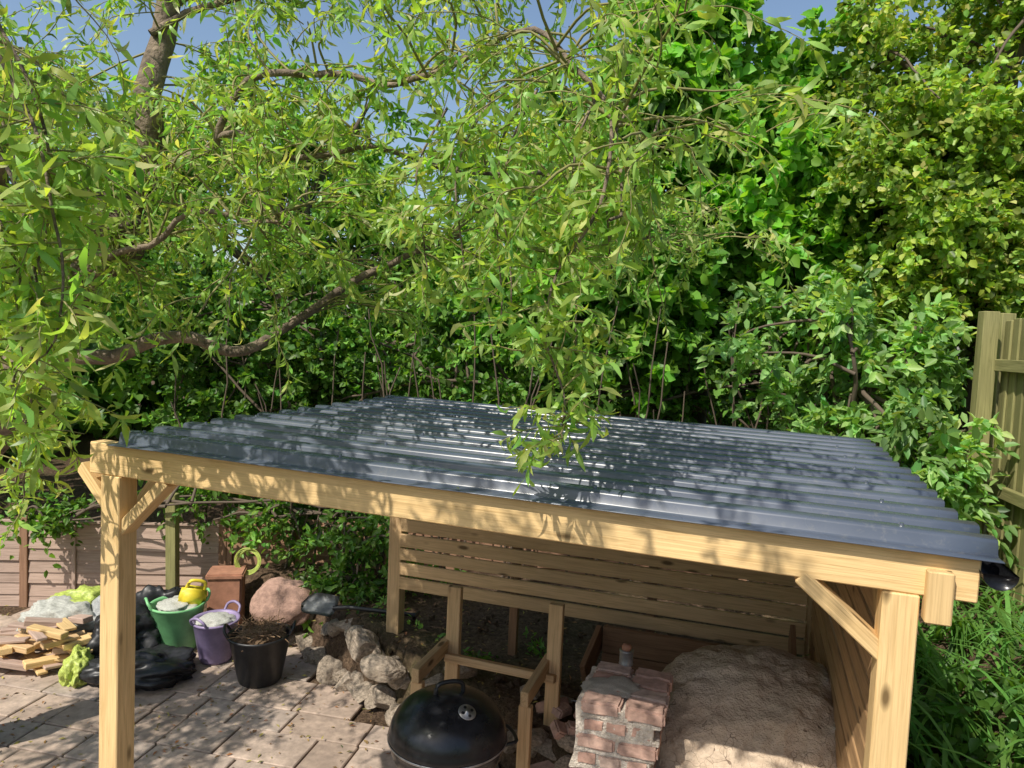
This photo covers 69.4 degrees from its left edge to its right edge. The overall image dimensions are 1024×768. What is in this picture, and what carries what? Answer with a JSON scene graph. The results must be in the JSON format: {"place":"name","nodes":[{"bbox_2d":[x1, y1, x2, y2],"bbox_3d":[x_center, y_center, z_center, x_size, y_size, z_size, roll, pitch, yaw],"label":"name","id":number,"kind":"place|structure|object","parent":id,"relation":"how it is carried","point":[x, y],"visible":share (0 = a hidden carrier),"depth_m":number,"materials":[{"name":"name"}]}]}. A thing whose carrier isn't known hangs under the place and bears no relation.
{"place":"outdoors","nodes":[
{"label":"outdoors","id":0,"kind":"place"},
{"bbox_2d":[0,607,397,767],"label":"patio","id":1,"kind":"structure","parent":0,"point":[316,724],"depth_m":4.93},
{"bbox_2d":[0,614,92,675],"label":"timber offcuts","id":2,"kind":"object","parent":1,"relation":"on","point":[30,637],"visible":0.81,"depth_m":5.54,"materials":[{"name":"brown wood"}]},
{"bbox_2d":[16,595,94,639],"bbox_3d":[-3.649,1.929,6.003,0.670,0.382,0.544,7,2,-17],"label":"fabric sack","id":3,"kind":"object","parent":1,"relation":"on","point":[63,606],"visible":0.4,"depth_m":5.88,"materials":[{"name":"white fabric"}]},
{"bbox_2d":[47,584,99,607],"bbox_3d":[-3.601,1.836,6.186,0.481,0.275,0.501,5,5,37],"label":"yellow green sack","id":4,"kind":"object","parent":3,"relation":"on","point":[84,592],"visible":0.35,"depth_m":6.13,"materials":[{"name":"plastic"}]},
{"bbox_2d":[58,644,93,688],"bbox_3d":[-3.200,2.106,5.455,0.227,0.322,0.369,1,15,-17],"label":"yellow green sack","id":5,"kind":"object","parent":1,"relation":"on","point":[77,660],"visible":0.67,"depth_m":5.34,"materials":[{"name":"plastic"}]},
{"bbox_2d":[83,603,160,658],"bbox_3d":[-3.084,2.019,5.868,0.580,0.581,0.555,2,4,-15],"label":"black plastic sack","id":6,"kind":"object","parent":1,"relation":"on","point":[147,634],"visible":0.32,"depth_m":5.79,"materials":[{"name":"black plastic"}]},
{"bbox_2d":[79,643,196,690],"bbox_3d":[-2.785,2.149,5.491,0.822,0.363,0.595,1,4,-17],"label":"black plastic sack","id":7,"kind":"object","parent":1,"relation":"on","point":[159,666],"visible":0.62,"depth_m":5.38,"materials":[{"name":"black plastic"}]},
{"bbox_2d":[136,584,180,610],"bbox_3d":[-2.951,1.987,6.263,0.572,0.639,0.510,1,4,-17],"label":"black plastic sack","id":8,"kind":"object","parent":1,"relation":"on","point":[150,592],"visible":0.15,"depth_m":6.15,"materials":[{"name":"black plastic"}]},
{"bbox_2d":[165,493,179,589],"bbox_3d":[-3.063,1.559,6.674,0.090,1.150,0.090,2,4,0],"label":"fence post","id":9,"kind":"object","parent":1,"relation":"on","point":[172,551],"visible":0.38,"depth_m":6.63,"materials":[{"name":"brown wood"}]},
{"bbox_2d":[144,588,210,648],"bbox_3d":[-2.732,1.930,6.042,0.424,0.465,0.441,3,4,13],"label":"garden bucket","id":10,"kind":"object","parent":1,"relation":"on","point":[173,616],"visible":0.82,"depth_m":5.90,"materials":[{"name":"green plastic"}]},
{"bbox_2d":[178,579,206,604],"bbox_3d":[-2.598,1.700,6.045,0.200,0.258,0.120,18,16,-29],"label":"yellow container","id":11,"kind":"object","parent":10,"relation":"in","point":[190,594],"visible":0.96,"depth_m":6.01,"materials":[{"name":"plastic"}]},
{"bbox_2d":[189,600,240,664],"bbox_3d":[-2.353,1.984,5.876,0.368,0.412,0.432,4,5,21],"label":"garden bucket","id":12,"kind":"object","parent":1,"relation":"on","point":[213,645],"visible":0.94,"depth_m":5.77,"materials":[{"name":"purple plastic"}]},
{"bbox_2d":[205,565,247,624],"bbox_3d":[-2.507,1.889,6.494,0.310,0.525,0.270,2,4,-11],"label":"terracotta planter","id":13,"kind":"object","parent":1,"relation":"on","point":[225,584],"visible":0.78,"depth_m":6.38,"materials":[{"name":"orange ceramic"}]},
{"bbox_2d":[234,548,260,574],"bbox_3d":[-2.343,1.571,6.561,0.242,0.242,0.055,3,-6,0],"label":"hose coil","id":14,"kind":"object","parent":13,"relation":"on","point":[255,553],"visible":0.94,"depth_m":6.56,"materials":[{"name":"yellow plastic"}]},
{"bbox_2d":[223,609,296,688],"bbox_3d":[-1.899,1.976,5.581,0.522,0.508,0.503,1,4,-11],"label":"garden bucket","id":15,"kind":"object","parent":1,"relation":"on","point":[259,649],"visible":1,"depth_m":5.44,"materials":[{"name":"black plastic"}]},
{"bbox_2d":[295,632,312,650],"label":"garden rock","id":16,"kind":"object","parent":1,"relation":"on","point":[304,642],"visible":0.84,"depth_m":6.10,"materials":[{"name":"stone"}]},
{"bbox_2d":[301,646,314,662],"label":"garden rock","id":17,"kind":"object","parent":1,"relation":"on","point":[305,651],"visible":0.52,"depth_m":5.92,"materials":[{"name":"stone"}]},
{"bbox_2d":[307,646,325,663],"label":"garden rock","id":18,"kind":"object","parent":1,"relation":"on","point":[313,654],"visible":0.66,"depth_m":5.88,"materials":[{"name":"stone"}]},
{"bbox_2d":[0,573,655,767],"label":"leaf litter","id":19,"kind":"object","parent":1,"relation":"on","point":[254,731],"visible":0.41,"depth_m":5.05,"materials":[{"name":"brown plant"}]},
{"bbox_2d":[335,671,352,691],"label":"garden rock","id":20,"kind":"object","parent":1,"relation":"on","point":[343,681],"visible":0.67,"depth_m":5.45,"materials":[{"name":"stone"}]},
{"bbox_2d":[346,670,363,697],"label":"garden rock","id":21,"kind":"object","parent":1,"relation":"on","point":[357,677],"visible":0.42,"depth_m":5.43,"materials":[{"name":"stone"}]},
{"bbox_2d":[353,681,373,702],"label":"garden rock","id":22,"kind":"object","parent":1,"relation":"on","point":[361,691],"visible":0.58,"depth_m":5.31,"materials":[{"name":"stone"}]},
{"bbox_2d":[385,704,399,726],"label":"garden rock","id":23,"kind":"object","parent":1,"relation":"on","point":[388,717],"visible":0.19,"depth_m":5.00,"materials":[{"name":"stone"}]},
{"bbox_2d":[387,679,517,767],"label":"kettle barbecue","id":24,"kind":"object","parent":1,"relation":"on","point":[453,723],"visible":1,"depth_m":3.49,"materials":[{"name":"black metal"}]},
{"bbox_2d":[410,584,564,767],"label":"wooden bench frame","id":25,"kind":"object","parent":1,"relation":"on","point":[547,671],"visible":0.8,"depth_m":4.29,"materials":[{"name":"brown wood"}]},
{"bbox_2d":[76,395,1019,767],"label":"wooden shelter","id":26,"kind":"object","parent":1,"relation":"on","point":[864,543],"visible":0.94,"depth_m":3.05,"materials":[{"name":"grey corrugated metal"},{"name":"pine wood"},{"name":"brown wood"}]},
{"bbox_2d":[570,644,836,767],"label":"clay oven","id":27,"kind":"object","parent":1,"relation":"on","point":[727,706],"visible":0.89,"depth_m":3.25,"materials":[{"name":"brick"}]},
{"bbox_2d":[619,643,633,666],"bbox_3d":[0.543,1.282,3.509,0.068,0.096,0.068,3,4,0],"label":"tin can","id":28,"kind":"object","parent":27,"relation":"on","point":[626,650],"visible":1,"depth_m":3.49,"materials":[{"name":"metal"}]},
{"bbox_2d":[0,356,1023,767],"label":"ground","id":29,"kind":"structure","parent":0,"point":[408,650],"depth_m":5.71,"materials":[{"name":"soil"}]},
{"bbox_2d":[3,20,134,466],"bbox_3d":[-6.112,-1.327,7.455,4.106,5.956,4.040,3,4,0],"label":"ash tree","id":30,"kind":"object","parent":29,"relation":"on","point":[80,366],"visible":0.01,"depth_m":7.68,"materials":[{"name":"green plant"}]},
{"bbox_2d":[91,596,99,630],"bbox_3d":[-3.283,1.962,6.101,0.451,0.502,0.398,0,4,-34],"label":"fabric sack","id":31,"kind":"object","parent":29,"relation":"on","point":[95,606],"visible":0.08,"depth_m":6.01,"materials":[{"name":"white fabric"}]},
{"bbox_2d":[0,515,226,606],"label":"garden fence","id":32,"kind":"object","parent":29,"relation":"on","point":[24,582],"visible":0.48,"depth_m":6.87,"materials":[{"name":"brown wood"}]},
{"bbox_2d":[0,479,465,637],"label":"garden shrub","id":33,"kind":"object","parent":29,"relation":"on","point":[68,513],"visible":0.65,"depth_m":6.56,"materials":[{"name":"green plant"}]},
{"bbox_2d":[249,577,313,625],"bbox_3d":[-1.903,1.829,6.138,0.516,0.446,0.191,2,-21,-10],"label":"sandstone boulder","id":34,"kind":"object","parent":29,"relation":"on","point":[273,596],"visible":0.78,"depth_m":6.08,"materials":[{"name":"pink stone"}]},
{"bbox_2d":[53,27,528,406],"bbox_3d":[-2.681,-1.513,9.446,7.338,5.981,3.163,3,4,0],"label":"ash tree","id":35,"kind":"object","parent":29,"relation":"on","point":[398,332],"visible":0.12,"depth_m":9.13,"materials":[{"name":"green plant"}]},
{"bbox_2d":[289,633,296,645],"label":"garden rock","id":36,"kind":"object","parent":29,"relation":"on","point":[292,642],"visible":0.26,"depth_m":6.20,"materials":[{"name":"stone"}]},
{"bbox_2d":[290,625,297,637],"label":"garden rock","id":37,"kind":"object","parent":29,"relation":"on","point":[295,630],"visible":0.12,"depth_m":6.31,"materials":[{"name":"stone"}]},
{"bbox_2d":[306,614,313,622],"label":"garden rock","id":38,"kind":"object","parent":29,"relation":"on","point":[311,616],"visible":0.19,"depth_m":6.18,"materials":[{"name":"stone"}]},
{"bbox_2d":[315,655,325,666],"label":"garden rock","id":39,"kind":"object","parent":29,"relation":"on","point":[318,659],"visible":0.23,"depth_m":5.83,"materials":[{"name":"stone"}]},
{"bbox_2d":[321,622,328,635],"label":"garden rock","id":40,"kind":"object","parent":29,"relation":"on","point":[324,629],"visible":0.52,"depth_m":5.95,"materials":[{"name":"stone"}]},
{"bbox_2d":[316,655,342,684],"bbox_3d":[-1.367,2.182,5.646,0.218,0.184,0.200,3,4,0],"label":"garden rock","id":41,"kind":"object","parent":29,"relation":"on","point":[329,666],"visible":0.81,"depth_m":5.59,"materials":[{"name":"stone"}]},
{"bbox_2d":[327,618,340,636],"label":"garden rock","id":42,"kind":"object","parent":29,"relation":"on","point":[332,630],"visible":0.64,"depth_m":5.81,"materials":[{"name":"stone"}]},
{"bbox_2d":[333,668,346,682],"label":"garden rock","id":43,"kind":"object","parent":29,"relation":"on","point":[338,675],"visible":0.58,"depth_m":5.55,"materials":[{"name":"stone"}]},
{"bbox_2d":[331,618,352,631],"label":"garden rock","id":44,"kind":"object","parent":29,"relation":"on","point":[342,625],"visible":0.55,"depth_m":5.75,"materials":[{"name":"stone"}]},
{"bbox_2d":[344,625,363,636],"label":"garden rock","id":45,"kind":"object","parent":29,"relation":"on","point":[348,628],"visible":0.22,"depth_m":5.61,"materials":[{"name":"stone"}]},
{"bbox_2d":[226,517,485,570],"bbox_3d":[-1.480,1.742,7.045,2.472,0.880,0.075,2,4,-2],"label":"garden fence","id":46,"kind":"object","parent":29,"relation":"on","point":[251,562],"visible":0.08,"depth_m":7.00,"materials":[{"name":"red wood"}]},
{"bbox_2d":[301,593,419,619],"bbox_3d":[-1.192,1.743,5.745,0.944,0.111,0.209,3,4,8],"label":"garden shovel","id":47,"kind":"object","parent":29,"relation":"on","point":[323,604],"visible":1,"depth_m":5.78,"materials":[{"name":"grey metal"}]},
{"bbox_2d":[345,626,380,661],"bbox_3d":[-1.078,1.878,5.374,0.276,0.184,0.254,17,20,-4],"label":"garden rock","id":48,"kind":"object","parent":29,"relation":"on","point":[361,642],"visible":0.98,"depth_m":5.31,"materials":[{"name":"stone"}]},
{"bbox_2d":[364,692,376,709],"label":"garden rock","id":49,"kind":"object","parent":29,"relation":"on","point":[368,702],"visible":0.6,"depth_m":5.22,"materials":[{"name":"stone"}]},
{"bbox_2d":[371,647,384,654],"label":"garden rock","id":50,"kind":"object","parent":29,"relation":"on","point":[376,650],"visible":0.15,"depth_m":5.32,"materials":[{"name":"stone"}]},
{"bbox_2d":[370,684,396,709],"bbox_3d":[-0.916,2.216,5.233,0.285,0.153,0.191,11,0,34],"label":"garden rock","id":51,"kind":"object","parent":29,"relation":"on","point":[384,696],"visible":0.72,"depth_m":5.18,"materials":[{"name":"stone"}]},
{"bbox_2d":[388,703,398,712],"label":"garden rock","id":52,"kind":"object","parent":29,"relation":"on","point":[393,706],"visible":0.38,"depth_m":5.08,"materials":[{"name":"stone"}]},
{"bbox_2d":[388,658,406,689],"bbox_3d":[-0.805,2.049,5.247,0.159,0.170,0.267,-4,10,-2],"label":"garden rock","id":53,"kind":"object","parent":29,"relation":"on","point":[395,684],"visible":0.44,"depth_m":5.14,"materials":[{"name":"stone"}]},
{"bbox_2d":[360,654,405,682],"bbox_3d":[-0.903,1.963,5.130,0.331,0.179,0.199,0,8,30],"label":"garden rock","id":54,"kind":"object","parent":53,"relation":"on","point":[381,668],"visible":1,"depth_m":5.07,"materials":[{"name":"stone"}]},
{"bbox_2d":[399,670,409,688],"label":"garden rock","id":55,"kind":"object","parent":29,"relation":"on","point":[405,683],"visible":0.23,"depth_m":5.15,"materials":[{"name":"stone"}]},
{"bbox_2d":[300,558,546,660],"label":"weeds","id":56,"kind":"object","parent":29,"relation":"on","point":[357,598],"visible":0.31,"depth_m":5.87,"materials":[{"name":"green plant"}]},
{"bbox_2d":[425,673,443,686],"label":"garden rock","id":57,"kind":"object","parent":29,"relation":"on","point":[436,679],"visible":0.29,"depth_m":4.89,"materials":[{"name":"stone"}]},
{"bbox_2d":[444,665,477,678],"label":"garden rock","id":58,"kind":"object","parent":29,"relation":"on","point":[466,672],"visible":0.41,"depth_m":4.79,"materials":[{"name":"stone"}]},
{"bbox_2d":[0,0,927,555],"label":"corkscrew willow","id":59,"kind":"object","parent":29,"relation":"on","point":[116,228],"visible":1,"depth_m":2.78,"materials":[{"name":"green plant"}]},
{"bbox_2d":[6,61,961,459],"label":"background trees","id":60,"kind":"object","parent":29,"relation":"on","point":[132,405],"visible":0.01,"depth_m":12.92,"materials":[{"name":"green plant"}]},
{"bbox_2d":[503,729,516,753],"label":"garden rock","id":61,"kind":"object","parent":29,"relation":"on","point":[512,749],"visible":0.34,"depth_m":4.32,"materials":[{"name":"stone"}]},
{"bbox_2d":[512,728,548,757],"bbox_3d":[0.117,2.054,4.250,0.232,0.162,0.180,4,4,16],"label":"garden rock","id":62,"kind":"object","parent":29,"relation":"on","point":[540,736],"visible":0.38,"depth_m":4.18,"materials":[{"name":"stone"}]},
{"bbox_2d":[520,685,540,699],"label":"garden rock","id":63,"kind":"object","parent":29,"relation":"on","point":[537,695],"visible":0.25,"depth_m":4.57,"materials":[{"name":"stone"}]},
{"bbox_2d":[339,596,729,724],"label":"soil clods","id":64,"kind":"object","parent":29,"relation":"on","point":[484,621],"visible":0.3,"depth_m":5.60,"materials":[{"name":"brown soil"}]},
{"bbox_2d":[106,251,969,584],"bbox_3d":[0.290,0.302,7.545,8.686,3.317,2.016,3,4,0],"label":"hedge","id":65,"kind":"object","parent":29,"relation":"on","point":[308,363],"visible":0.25,"depth_m":7.19,"materials":[{"name":"green plant"}]},
{"bbox_2d":[533,738,555,760],"bbox_3d":[0.212,2.064,4.168,0.155,0.106,0.196,13,-2,-40],"label":"garden rock","id":66,"kind":"object","parent":29,"relation":"on","point":[544,749],"visible":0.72,"depth_m":4.13,"materials":[{"name":"stone"}]},
{"bbox_2d":[530,696,575,767],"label":"brick rubble","id":67,"kind":"object","parent":29,"relation":"on","point":[559,728],"visible":0.31,"depth_m":4.12,"materials":[{"name":"brown brick"}]},
{"bbox_2d":[560,695,577,702],"bbox_3d":[0.382,1.896,4.440,0.330,0.031,0.070,12,6,14],"label":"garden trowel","id":68,"kind":"object","parent":67,"relation":"on","point":[570,700],"visible":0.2,"depth_m":4.45,"materials":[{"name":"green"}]},
{"bbox_2d":[554,755,571,767],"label":"garden rock","id":69,"kind":"object","parent":29,"relation":"on","point":[564,761],"visible":0.65,"depth_m":4.00,"materials":[{"name":"stone"}]},
{"bbox_2d":[556,734,574,753],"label":"garden rock","id":70,"kind":"object","parent":29,"relation":"on","point":[566,742],"visible":0.35,"depth_m":4.01,"materials":[{"name":"stone"}]},
{"bbox_2d":[485,543,779,584],"bbox_3d":[1.558,1.522,7.067,3.620,0.986,0.075,3,4,0],"label":"garden fence","id":71,"kind":"object","parent":29,"relation":"on","point":[591,558],"depth_m":7.06,"materials":[{"name":"red wood"}]},
{"bbox_2d":[453,0,938,423],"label":"maple tree","id":72,"kind":"object","parent":29,"relation":"on","point":[756,190],"visible":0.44,"depth_m":7.01,"materials":[{"name":"green plant"}]},
{"bbox_2d":[693,259,1021,568],"bbox_3d":[2.420,0.380,5.412,2.188,2.620,1.953,3,4,11],"label":"elder shrub","id":73,"kind":"object","parent":29,"relation":"on","point":[908,418],"visible":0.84,"depth_m":5.40,"materials":[{"name":"green plant"}]},
{"bbox_2d":[766,564,1023,767],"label":"daylily plants","id":74,"kind":"object","parent":29,"relation":"on","point":[960,636],"visible":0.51,"depth_m":3.91,"materials":[{"name":"green plant"}]},
{"bbox_2d":[774,0,1023,452],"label":"hawthorn tree","id":75,"kind":"object","parent":29,"relation":"on","point":[950,148],"visible":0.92,"depth_m":5.96,"materials":[{"name":"green plant"}]},
{"bbox_2d":[908,617,1023,767],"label":"ground cover","id":76,"kind":"object","parent":29,"relation":"on","point":[975,750],"visible":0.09,"depth_m":3.60,"materials":[{"name":"green plant"}]},
{"bbox_2d":[956,311,1023,614],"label":"tall fence","id":77,"kind":"object","parent":29,"relation":"on","point":[1009,365],"visible":0.4,"depth_m":4.89,"materials":[{"name":"brown wood"}]},
{"bbox_2d":[979,313,1016,583],"bbox_3d":[4.957,0.827,5.284,3.250,2.510,0.179,2,4,-3],"label":"tall fence","id":78,"kind":"object","parent":29,"relation":"on","point":[1004,317],"visible":0.09,"depth_m":5.14,"materials":[{"name":"brown wood"}]},
{"bbox_2d":[0,0,1023,355],"label":"sky","id":79,"kind":"structure","parent":0,"point":[775,15],"materials":[{"name":"blue"}]}
]}

